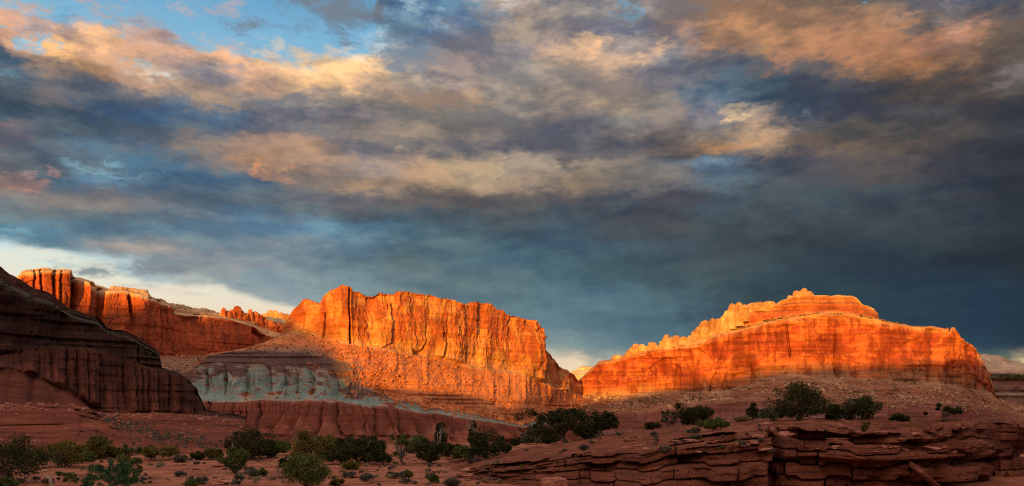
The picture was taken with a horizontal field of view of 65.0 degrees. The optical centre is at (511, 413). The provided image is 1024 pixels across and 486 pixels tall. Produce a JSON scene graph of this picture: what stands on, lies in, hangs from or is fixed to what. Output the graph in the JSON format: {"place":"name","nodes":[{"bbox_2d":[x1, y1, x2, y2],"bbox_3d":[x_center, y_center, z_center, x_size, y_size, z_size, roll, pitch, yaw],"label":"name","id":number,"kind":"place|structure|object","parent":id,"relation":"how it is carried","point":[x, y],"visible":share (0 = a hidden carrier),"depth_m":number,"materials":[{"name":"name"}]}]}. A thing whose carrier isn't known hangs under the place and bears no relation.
{"place":"outdoors","nodes":[
{"label":"outdoors","id":0,"kind":"place"},
{"bbox_2d":[0,266,245,427],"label":"cliff","id":1,"kind":"structure","parent":0,"point":[47,356],"depth_m":283.76,"materials":[{"name":"stone"}]},
{"bbox_2d":[0,403,283,454],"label":"hill","id":2,"kind":"structure","parent":0,"point":[51,425],"depth_m":161.68,"materials":[{"name":"red soil"}]},
{"bbox_2d":[0,402,249,446],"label":"rubble","id":3,"kind":"object","parent":2,"relation":"on","point":[11,406],"visible":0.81,"depth_m":191.07,"materials":[{"name":"stone"}]},
{"bbox_2d":[87,411,238,449],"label":"scrub","id":4,"kind":"object","parent":2,"relation":"on","point":[186,442],"visible":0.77,"depth_m":161.74,"materials":[{"name":"green plant"}]},
{"bbox_2d":[17,267,289,375],"bbox_3d":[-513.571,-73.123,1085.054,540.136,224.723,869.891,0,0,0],"label":"bluff","id":5,"kind":"structure","parent":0,"point":[165,329],"depth_m":902.84,"materials":[{"name":"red stone"}]},
{"bbox_2d":[0,275,217,373],"bbox_3d":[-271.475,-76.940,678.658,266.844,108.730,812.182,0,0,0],"label":"scrub","id":6,"kind":"object","parent":5,"relation":"on","point":[65,308],"visible":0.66,"depth_m":299.70,"materials":[{"name":"green plant"}]},
{"bbox_2d":[162,352,212,373],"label":"rubble","id":7,"kind":"object","parent":5,"relation":"on","point":[195,358],"visible":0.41,"depth_m":904.52,"materials":[{"name":"stone"}]},
{"bbox_2d":[0,441,1023,485],"bbox_3d":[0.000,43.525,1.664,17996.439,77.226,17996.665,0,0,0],"label":"ground","id":8,"kind":"structure","parent":0,"point":[417,468],"depth_m":70.28,"materials":[{"name":"red soil"}]},
{"bbox_2d":[0,477,19,485],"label":"shrub","id":9,"kind":"object","parent":8,"relation":"on","point":[4,481],"visible":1,"depth_m":55.86,"materials":[{"name":"green plant"}]},
{"bbox_2d":[0,431,59,483],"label":"juniper","id":10,"kind":"object","parent":8,"relation":"on","point":[20,451],"visible":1,"depth_m":59.09,"materials":[{"name":"green plant"}]},
{"bbox_2d":[40,478,54,483],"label":"sage clump","id":11,"kind":"object","parent":8,"relation":"on","point":[44,481],"visible":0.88,"depth_m":58.30,"materials":[{"name":"green plant"}]},
{"bbox_2d":[42,473,53,485],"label":"snag","id":12,"kind":"object","parent":8,"relation":"on","point":[50,480],"visible":1,"depth_m":58.03,"materials":[{"name":"brown wood"}]},
{"bbox_2d":[32,438,88,467],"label":"juniper","id":13,"kind":"object","parent":8,"relation":"on","point":[73,450],"visible":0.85,"depth_m":76.86,"materials":[{"name":"green plant"}]},
{"bbox_2d":[55,471,79,481],"bbox_3d":[-31.542,4.477,57.049,1.040,0.835,1.509,0,0,44],"label":"shrub","id":14,"kind":"object","parent":8,"relation":"on","point":[68,474],"visible":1,"depth_m":56.83,"materials":[{"name":"green plant"}]},
{"bbox_2d":[80,452,97,462],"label":"shrub","id":15,"kind":"object","parent":8,"relation":"on","point":[90,456],"visible":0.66,"depth_m":84.49,"materials":[{"name":"green plant"}]},
{"bbox_2d":[81,434,114,458],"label":"juniper","id":16,"kind":"object","parent":8,"relation":"on","point":[98,446],"visible":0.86,"depth_m":92.97,"materials":[{"name":"green plant"}]},
{"bbox_2d":[74,459,145,485],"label":"shrub","id":17,"kind":"object","parent":8,"relation":"on","point":[122,469],"visible":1,"depth_m":51.61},
{"bbox_2d":[106,447,121,457],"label":"shrub","id":18,"kind":"object","parent":8,"relation":"on","point":[112,454],"visible":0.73,"depth_m":94.05,"materials":[{"name":"green plant"}]},
{"bbox_2d":[114,443,141,458],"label":"juniper","id":19,"kind":"object","parent":8,"relation":"on","point":[128,450],"visible":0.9,"depth_m":93.04,"materials":[{"name":"green plant"}]},
{"bbox_2d":[116,453,144,484],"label":"juniper","id":20,"kind":"object","parent":8,"relation":"on","point":[135,460],"visible":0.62,"depth_m":57.75,"materials":[{"name":"green plant"}]},
{"bbox_2d":[141,444,179,457],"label":"shrub","id":21,"kind":"object","parent":8,"relation":"on","point":[149,450],"visible":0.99,"depth_m":90.81,"materials":[{"name":"green plant"}]},
{"bbox_2d":[173,454,187,462],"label":"shrub","id":22,"kind":"object","parent":8,"relation":"on","point":[178,458],"visible":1,"depth_m":86.13,"materials":[{"name":"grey plant"}]},
{"bbox_2d":[174,470,186,475],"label":"sage clump","id":23,"kind":"object","parent":8,"relation":"on","point":[178,473],"visible":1,"depth_m":65.84,"materials":[{"name":"green plant"}]},
{"bbox_2d":[183,477,198,485],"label":"shrub","id":24,"kind":"object","parent":8,"relation":"on","point":[191,482],"visible":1,"depth_m":54.31,"materials":[{"name":"green plant"}]},
{"bbox_2d":[190,451,204,459],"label":"shrub","id":25,"kind":"object","parent":8,"relation":"on","point":[198,455],"visible":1,"depth_m":89.83,"materials":[{"name":"green plant"}]},
{"bbox_2d":[195,476,209,483],"bbox_3d":[-22.399,4.798,57.967,1.050,0.626,0.973,0,0,-42],"label":"sage clump","id":26,"kind":"object","parent":8,"relation":"on","point":[202,479],"visible":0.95,"depth_m":57.87,"materials":[{"name":"green plant"}]},
{"bbox_2d":[199,482,225,484],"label":"flat stone","id":27,"kind":"object","parent":8,"relation":"on","point":[212,483],"visible":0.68,"depth_m":57.88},
{"bbox_2d":[203,448,223,458],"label":"shrub","id":28,"kind":"object","parent":8,"relation":"on","point":[209,453],"visible":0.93,"depth_m":91.48,"materials":[{"name":"green plant"}]},
{"bbox_2d":[215,443,250,472],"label":"juniper","id":29,"kind":"object","parent":8,"relation":"on","point":[234,457],"visible":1,"depth_m":69.80,"materials":[{"name":"green plant"}]},
{"bbox_2d":[230,479,240,484],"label":"sage clump","id":30,"kind":"object","parent":8,"relation":"on","point":[235,481],"visible":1,"depth_m":58.45,"materials":[{"name":"green plant"}]},
{"bbox_2d":[234,473,245,479],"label":"sage clump","id":31,"kind":"object","parent":8,"relation":"on","point":[238,476],"visible":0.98,"depth_m":61.88,"materials":[{"name":"green plant"}]},
{"bbox_2d":[224,424,279,459],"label":"juniper","id":32,"kind":"object","parent":8,"relation":"on","point":[250,437],"visible":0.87,"depth_m":91.08,"materials":[{"name":"green plant"}]},
{"bbox_2d":[247,468,260,476],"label":"shrub","id":33,"kind":"object","parent":8,"relation":"on","point":[255,472],"visible":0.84,"depth_m":65.41,"materials":[{"name":"green plant"}]},
{"bbox_2d":[258,468,267,475],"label":"shrub","id":34,"kind":"object","parent":8,"relation":"on","point":[263,471],"visible":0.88,"depth_m":66.73,"materials":[{"name":"green plant"}]},
{"bbox_2d":[259,440,280,457],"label":"juniper","id":35,"kind":"object","parent":8,"relation":"on","point":[270,455],"visible":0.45,"depth_m":95.17,"materials":[{"name":"green plant"}]},
{"bbox_2d":[275,440,291,453],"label":"shrub","id":36,"kind":"object","parent":8,"relation":"on","point":[284,446],"visible":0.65,"depth_m":102.13,"materials":[{"name":"green plant"}]},
{"bbox_2d":[277,456,297,465],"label":"shrub","id":37,"kind":"object","parent":8,"relation":"on","point":[281,460],"visible":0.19,"depth_m":76.75,"materials":[{"name":"green plant"}]},
{"bbox_2d":[274,451,332,485],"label":"juniper","id":38,"kind":"object","parent":8,"relation":"on","point":[301,471],"visible":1,"depth_m":53.82,"materials":[{"name":"green plant"}]},
{"bbox_2d":[286,430,325,458],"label":"juniper","id":39,"kind":"object","parent":8,"relation":"on","point":[304,443],"visible":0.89,"depth_m":89.70,"materials":[{"name":"green plant"}]},
{"bbox_2d":[311,434,335,453],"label":"juniper","id":40,"kind":"object","parent":8,"relation":"on","point":[328,442],"visible":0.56,"depth_m":93.40,"materials":[{"name":"green plant"}]},
{"bbox_2d":[317,446,350,462],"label":"shrub","id":41,"kind":"object","parent":8,"relation":"on","point":[336,453],"visible":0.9,"depth_m":83.67,"materials":[{"name":"green plant"}]},
{"bbox_2d":[329,478,344,485],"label":"shrub","id":42,"kind":"object","parent":8,"relation":"on","point":[337,481],"visible":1,"depth_m":56.63,"materials":[{"name":"green plant"}]},
{"bbox_2d":[332,435,358,452],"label":"juniper","id":43,"kind":"object","parent":8,"relation":"on","point":[339,441],"visible":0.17,"depth_m":101.25,"materials":[{"name":"green plant"}]},
{"bbox_2d":[342,471,355,477],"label":"sage clump","id":44,"kind":"object","parent":8,"relation":"on","point":[348,474],"visible":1,"depth_m":64.79,"materials":[{"name":"green plant"}]},
{"bbox_2d":[341,458,361,469],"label":"shrub","id":45,"kind":"object","parent":8,"relation":"on","point":[351,464],"visible":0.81,"depth_m":74.74,"materials":[{"name":"green plant"}]},
{"bbox_2d":[337,435,382,462],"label":"juniper","id":46,"kind":"object","parent":8,"relation":"on","point":[363,447],"visible":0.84,"depth_m":84.85,"materials":[{"name":"green plant"}]},
{"bbox_2d":[359,473,375,480],"bbox_3d":[-11.085,4.787,61.015,1.260,0.684,1.042,0,0,15],"label":"sage clump","id":47,"kind":"object","parent":8,"relation":"on","point":[366,476],"visible":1,"depth_m":60.88,"materials":[{"name":"green plant"}]},
{"bbox_2d":[367,435,387,450],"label":"juniper","id":48,"kind":"object","parent":8,"relation":"on","point":[374,437],"visible":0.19,"depth_m":97.52,"materials":[{"name":"green plant"}]},
{"bbox_2d":[365,449,393,463],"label":"shrub","id":49,"kind":"object","parent":8,"relation":"on","point":[378,455],"visible":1,"depth_m":83.24,"materials":[{"name":"green plant"}]},
{"bbox_2d":[184,285,591,444],"bbox_3d":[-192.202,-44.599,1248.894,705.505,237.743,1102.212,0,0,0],"label":"mesa","id":50,"kind":"structure","parent":8,"relation":"on","point":[487,338],"depth_m":895.92,"materials":[{"name":"stone"}]},
{"bbox_2d":[193,338,342,399],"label":"rubble","id":51,"kind":"object","parent":50,"relation":"on","point":[232,351],"visible":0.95,"depth_m":845.10,"materials":[{"name":"stone"}]},
{"bbox_2d":[246,291,557,406],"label":"scrub","id":52,"kind":"object","parent":50,"relation":"on","point":[347,352],"visible":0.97,"depth_m":883.40,"materials":[{"name":"green plant"}]},
{"bbox_2d":[304,337,583,425],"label":"rubble","id":53,"kind":"object","parent":50,"relation":"on","point":[390,392],"visible":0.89,"depth_m":900.67,"materials":[{"name":"stone"}]},
{"bbox_2d":[392,471,405,478],"bbox_3d":[-8.917,4.827,63.116,1.092,0.567,1.012,0,0,-45],"label":"sage clump","id":54,"kind":"object","parent":8,"relation":"on","point":[398,474],"visible":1,"depth_m":62.95,"materials":[{"name":"green plant"}]},
{"bbox_2d":[389,434,415,464],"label":"juniper","id":55,"kind":"object","parent":8,"relation":"on","point":[401,442],"visible":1,"depth_m":81.66,"materials":[{"name":"green plant"}]},
{"bbox_2d":[401,469,412,477],"bbox_3d":[-8.340,4.817,64.009,0.982,0.764,0.971,0,0,0],"label":"shrub","id":56,"kind":"object","parent":8,"relation":"on","point":[409,473],"visible":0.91,"depth_m":63.84,"materials":[{"name":"green plant"}]},
{"bbox_2d":[405,433,429,455],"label":"juniper","id":57,"kind":"object","parent":8,"relation":"on","point":[417,437],"visible":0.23,"depth_m":97.09,"materials":[{"name":"green plant"}]},
{"bbox_2d":[412,437,446,463],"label":"juniper","id":58,"kind":"object","parent":8,"relation":"on","point":[424,448],"visible":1,"depth_m":83.55,"materials":[{"name":"green plant"}]},
{"bbox_2d":[427,474,439,482],"bbox_3d":[-5.846,4.843,59.899,0.997,0.708,0.841,0,0,0],"label":"shrub","id":59,"kind":"object","parent":8,"relation":"on","point":[433,478],"visible":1,"depth_m":59.67,"materials":[{"name":"green plant"}]},
{"bbox_2d":[431,422,451,456],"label":"juniper","id":60,"kind":"object","parent":8,"relation":"on","point":[440,434],"visible":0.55,"depth_m":98.15,"materials":[{"name":"green plant"}]},
{"bbox_2d":[442,443,461,457],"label":"shrub","id":61,"kind":"object","parent":8,"relation":"on","point":[450,447],"visible":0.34,"depth_m":90.43,"materials":[{"name":"green plant"}]},
{"bbox_2d":[443,476,461,485],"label":"shrub","id":62,"kind":"object","parent":8,"relation":"on","point":[451,481],"visible":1,"depth_m":57.10,"materials":[{"name":"green plant"}]},
{"bbox_2d":[455,473,474,475],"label":"flat stone","id":63,"kind":"object","parent":8,"relation":"on","point":[463,474],"visible":0.6,"depth_m":66.03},
{"bbox_2d":[462,411,478,445],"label":"juniper","id":64,"kind":"object","parent":8,"relation":"on","point":[473,425],"visible":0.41,"depth_m":106.58,"materials":[{"name":"green plant"}]},
{"bbox_2d":[510,438,520,445],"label":"shrub","id":65,"kind":"object","parent":8,"relation":"on","point":[515,441],"visible":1,"depth_m":367.45,"materials":[{"name":"green plant"}]},
{"bbox_2d":[519,429,541,444],"bbox_3d":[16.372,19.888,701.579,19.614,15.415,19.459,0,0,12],"label":"shrub","id":66,"kind":"object","parent":8,"relation":"on","point":[525,436],"visible":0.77,"depth_m":697.17,"materials":[{"name":"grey plant"}]},
{"bbox_2d":[530,424,560,443],"bbox_3d":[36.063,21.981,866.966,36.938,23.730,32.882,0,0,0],"label":"juniper","id":67,"kind":"object","parent":8,"relation":"on","point":[552,437],"visible":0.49,"depth_m":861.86,"materials":[{"name":"green plant"}]},
{"bbox_2d":[540,476,568,485],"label":"rock slab","id":68,"kind":"object","parent":8,"relation":"on","point":[553,481],"visible":1,"depth_m":54.66,"materials":[{"name":"stone"}]},
{"bbox_2d":[446,416,1004,485],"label":"rock ledge","id":69,"kind":"object","parent":8,"relation":"on","point":[798,459],"visible":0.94,"depth_m":56.88,"materials":[{"name":"stone"}]},
{"bbox_2d":[450,444,473,458],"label":"shrub","id":70,"kind":"object","parent":69,"relation":"on","point":[459,452],"visible":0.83,"depth_m":84.76,"materials":[{"name":"green plant"}]},
{"bbox_2d":[466,426,506,459],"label":"juniper","id":71,"kind":"object","parent":69,"relation":"on","point":[482,446],"visible":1,"depth_m":76.49,"materials":[{"name":"green plant"}]},
{"bbox_2d":[489,439,512,453],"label":"shrub","id":72,"kind":"object","parent":69,"relation":"on","point":[508,447],"visible":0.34,"depth_m":82.20,"materials":[{"name":"green plant"}]},
{"bbox_2d":[512,408,600,442],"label":"juniper","id":73,"kind":"object","parent":69,"relation":"on","point":[569,418],"visible":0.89,"depth_m":87.66,"materials":[{"name":"green plant"}]},
{"bbox_2d":[570,419,596,439],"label":"juniper","id":74,"kind":"object","parent":69,"relation":"on","point":[581,429],"visible":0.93,"depth_m":84.41,"materials":[{"name":"green plant"}]},
{"bbox_2d":[578,443,589,449],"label":"shrub","id":75,"kind":"object","parent":69,"relation":"on","point":[584,447],"visible":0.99,"depth_m":63.03,"materials":[{"name":"green plant"}]},
{"bbox_2d":[589,410,618,436],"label":"juniper","id":76,"kind":"object","parent":69,"relation":"on","point":[605,420],"visible":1,"depth_m":84.00,"materials":[{"name":"green plant"}]},
{"bbox_2d":[658,446,671,451],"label":"sage clump","id":77,"kind":"object","parent":69,"relation":"on","point":[665,448],"visible":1,"depth_m":56.73,"materials":[{"name":"green plant"}]},
{"bbox_2d":[684,439,698,442],"bbox_3d":[13.168,1.999,58.712,1.356,0.275,0.711,4,2,3],"label":"flat stone","id":78,"kind":"object","parent":69,"relation":"on","point":[692,440],"visible":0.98,"depth_m":58.42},
{"bbox_2d":[669,402,714,425],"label":"juniper","id":79,"kind":"object","parent":69,"relation":"on","point":[692,415],"visible":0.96,"depth_m":82.92,"materials":[{"name":"green plant"}]},
{"bbox_2d":[689,434,701,438],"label":"sage clump","id":80,"kind":"object","parent":69,"relation":"on","point":[696,436],"visible":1,"depth_m":58.96,"materials":[{"name":"green plant"}]},
{"bbox_2d":[691,427,700,432],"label":"sage clump","id":81,"kind":"object","parent":69,"relation":"on","point":[695,429],"visible":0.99,"depth_m":62.91,"materials":[{"name":"green plant"}]},
{"bbox_2d":[695,417,730,429],"bbox_3d":[15.545,0.744,62.562,2.685,1.076,2.342,0,0,0],"label":"shrub","id":82,"kind":"object","parent":69,"relation":"on","point":[718,422],"visible":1,"depth_m":61.91,"materials":[{"name":"green plant"}]},
{"bbox_2d":[731,414,751,421],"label":"shrub","id":83,"kind":"object","parent":69,"relation":"on","point":[740,418],"visible":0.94,"depth_m":77.12,"materials":[{"name":"plant"}]},
{"bbox_2d":[733,442,753,446],"bbox_3d":[16.175,2.182,56.564,1.659,0.270,1.011,2,7,-40],"label":"flat stone","id":84,"kind":"object","parent":69,"relation":"on","point":[742,445],"visible":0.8,"depth_m":56.16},
{"bbox_2d":[752,434,764,438],"bbox_3d":[17.682,1.658,57.520,0.861,0.342,1.428,3,-1,30],"label":"flat stone","id":85,"kind":"object","parent":69,"relation":"on","point":[758,436],"visible":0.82,"depth_m":57.02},
{"bbox_2d":[757,407,786,420],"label":"shrub","id":86,"kind":"object","parent":69,"relation":"on","point":[770,413],"visible":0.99,"depth_m":69.21,"materials":[{"name":"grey plant"}]},
{"bbox_2d":[769,427,778,436],"bbox_3d":[19.997,1.597,60.385,1.639,0.580,0.761,30,-5,-9],"label":"rock slab","id":87,"kind":"object","parent":69,"relation":"on","point":[773,431],"visible":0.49,"depth_m":60.13,"materials":[{"name":"stone"}]},
{"bbox_2d":[778,430,792,437],"bbox_3d":[20.041,1.682,58.870,0.925,0.815,0.807,-23,21,-28],"label":"rock slab","id":88,"kind":"object","parent":69,"relation":"on","point":[782,434],"visible":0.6,"depth_m":58.59,"materials":[{"name":"stone"}]},
{"bbox_2d":[763,381,834,420],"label":"juniper","id":89,"kind":"object","parent":69,"relation":"on","point":[803,397],"visible":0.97,"depth_m":68.97,"materials":[{"name":"green plant"}]},
{"bbox_2d":[823,404,845,419],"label":"juniper","id":90,"kind":"object","parent":69,"relation":"on","point":[834,411],"visible":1,"depth_m":67.95,"materials":[{"name":"green plant"}]},
{"bbox_2d":[825,437,849,440],"bbox_3d":[23.515,1.892,58.094,1.742,0.296,1.196,-2,3,-10],"label":"flat stone","id":91,"kind":"object","parent":69,"relation":"on","point":[840,438],"visible":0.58,"depth_m":57.68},
{"bbox_2d":[829,425,848,427],"bbox_3d":[24.774,1.023,61.039,1.599,0.274,0.628,-1,-3,13],"label":"flat stone","id":92,"kind":"object","parent":69,"relation":"on","point":[839,426],"visible":0.82,"depth_m":60.77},
{"bbox_2d":[839,395,883,419],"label":"juniper","id":93,"kind":"object","parent":69,"relation":"on","point":[863,407],"visible":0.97,"depth_m":73.72,"materials":[{"name":"green plant"}]},
{"bbox_2d":[860,422,870,431],"bbox_3d":[25.477,1.003,57.972,0.776,0.845,0.617,0,0,-28],"label":"shrub","id":94,"kind":"object","parent":69,"relation":"on","point":[864,426],"visible":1,"depth_m":57.85,"materials":[{"name":"green plant"}]},
{"bbox_2d":[874,431,890,434],"bbox_3d":[26.004,1.370,56.581,1.006,0.249,1.466,-3,-4,-15],"label":"flat stone","id":95,"kind":"object","parent":69,"relation":"on","point":[880,432],"visible":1,"depth_m":56.07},
{"bbox_2d":[888,412,910,420],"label":"shrub","id":96,"kind":"object","parent":69,"relation":"on","point":[897,416],"visible":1,"depth_m":67.47,"materials":[{"name":"green plant"}]},
{"bbox_2d":[923,446,941,449],"bbox_3d":[29.270,2.420,56.103,0.823,0.204,1.198,2,5,-15],"label":"flat stone","id":97,"kind":"object","parent":69,"relation":"on","point":[931,448],"visible":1,"depth_m":55.78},
{"bbox_2d":[923,402,963,421],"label":"juniper","id":98,"kind":"object","parent":69,"relation":"on","point":[946,410],"visible":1,"depth_m":66.82,"materials":[{"name":"green plant"}]},
{"bbox_2d":[935,434,951,436],"bbox_3d":[30.464,1.592,56.814,1.291,0.220,0.887,4,-11,-38],"label":"flat stone","id":99,"kind":"object","parent":69,"relation":"on","point":[942,435],"visible":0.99,"depth_m":56.47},
{"bbox_2d":[578,288,1023,435],"bbox_3d":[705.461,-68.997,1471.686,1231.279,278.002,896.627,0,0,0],"label":"butte","id":100,"kind":"object","parent":8,"relation":"on","point":[729,349],"visible":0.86,"depth_m":1243.12,"materials":[{"name":"stone"}]},
{"bbox_2d":[644,422,661,428],"bbox_3d":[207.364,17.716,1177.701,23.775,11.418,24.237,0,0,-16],"label":"shrub","id":101,"kind":"object","parent":100,"relation":"on","point":[649,425],"visible":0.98,"depth_m":1174.30,"materials":[{"name":"green plant"}]},
{"bbox_2d":[660,409,677,422],"bbox_3d":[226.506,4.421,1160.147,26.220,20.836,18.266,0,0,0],"label":"shrub","id":102,"kind":"object","parent":100,"relation":"on","point":[665,414],"visible":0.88,"depth_m":1158.15,"materials":[{"name":"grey plant"}]},
{"bbox_2d":[745,402,758,419],"bbox_3d":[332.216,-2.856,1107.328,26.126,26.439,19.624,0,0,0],"label":"juniper","id":103,"kind":"object","parent":100,"relation":"on","point":[752,409],"visible":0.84,"depth_m":1102.68,"materials":[{"name":"green plant"}]},
{"bbox_2d":[582,295,1013,410],"bbox_3d":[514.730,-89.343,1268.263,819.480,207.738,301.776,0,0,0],"label":"scrub","id":104,"kind":"object","parent":100,"relation":"on","point":[798,377],"visible":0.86,"depth_m":1242.95,"materials":[{"name":"green plant"}]},
{"bbox_2d":[577,375,1023,420],"bbox_3d":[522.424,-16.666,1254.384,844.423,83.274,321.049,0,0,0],"label":"rubble","id":105,"kind":"object","parent":100,"relation":"on","point":[658,402],"visible":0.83,"depth_m":1197.22,"materials":[{"name":"stone"}]},
{"bbox_2d":[908,461,939,485],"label":"rock slab","id":106,"kind":"object","parent":8,"relation":"on","point":[920,472],"visible":0.98,"depth_m":53.32,"materials":[{"name":"stone"}]},
{"bbox_2d":[967,417,1023,476],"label":"rock outcrop","id":107,"kind":"object","parent":8,"relation":"on","point":[1009,462],"visible":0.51,"depth_m":67.78,"materials":[{"name":"stone"}]},
{"bbox_2d":[0,0,1023,371],"label":"sky","id":108,"kind":"structure","parent":0,"point":[612,176],"materials":[{"name":"blue"}]},
{"bbox_2d":[570,366,592,379],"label":"peak","id":109,"kind":"structure","parent":0,"point":[580,372],"depth_m":2894.39,"materials":[{"name":"stone"}]},
{"bbox_2d":[979,354,1023,405],"bbox_3d":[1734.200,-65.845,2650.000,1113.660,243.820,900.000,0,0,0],"label":"distant hill","id":110,"kind":"structure","parent":0,"point":[1011,389],"depth_m":2417.22,"materials":[{"name":"stone"}]},
{"bbox_2d":[990,373,1023,378],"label":"scrub","id":111,"kind":"object","parent":110,"relation":"on","point":[1016,376],"visible":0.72,"depth_m":2414.33,"materials":[{"name":"green plant"}]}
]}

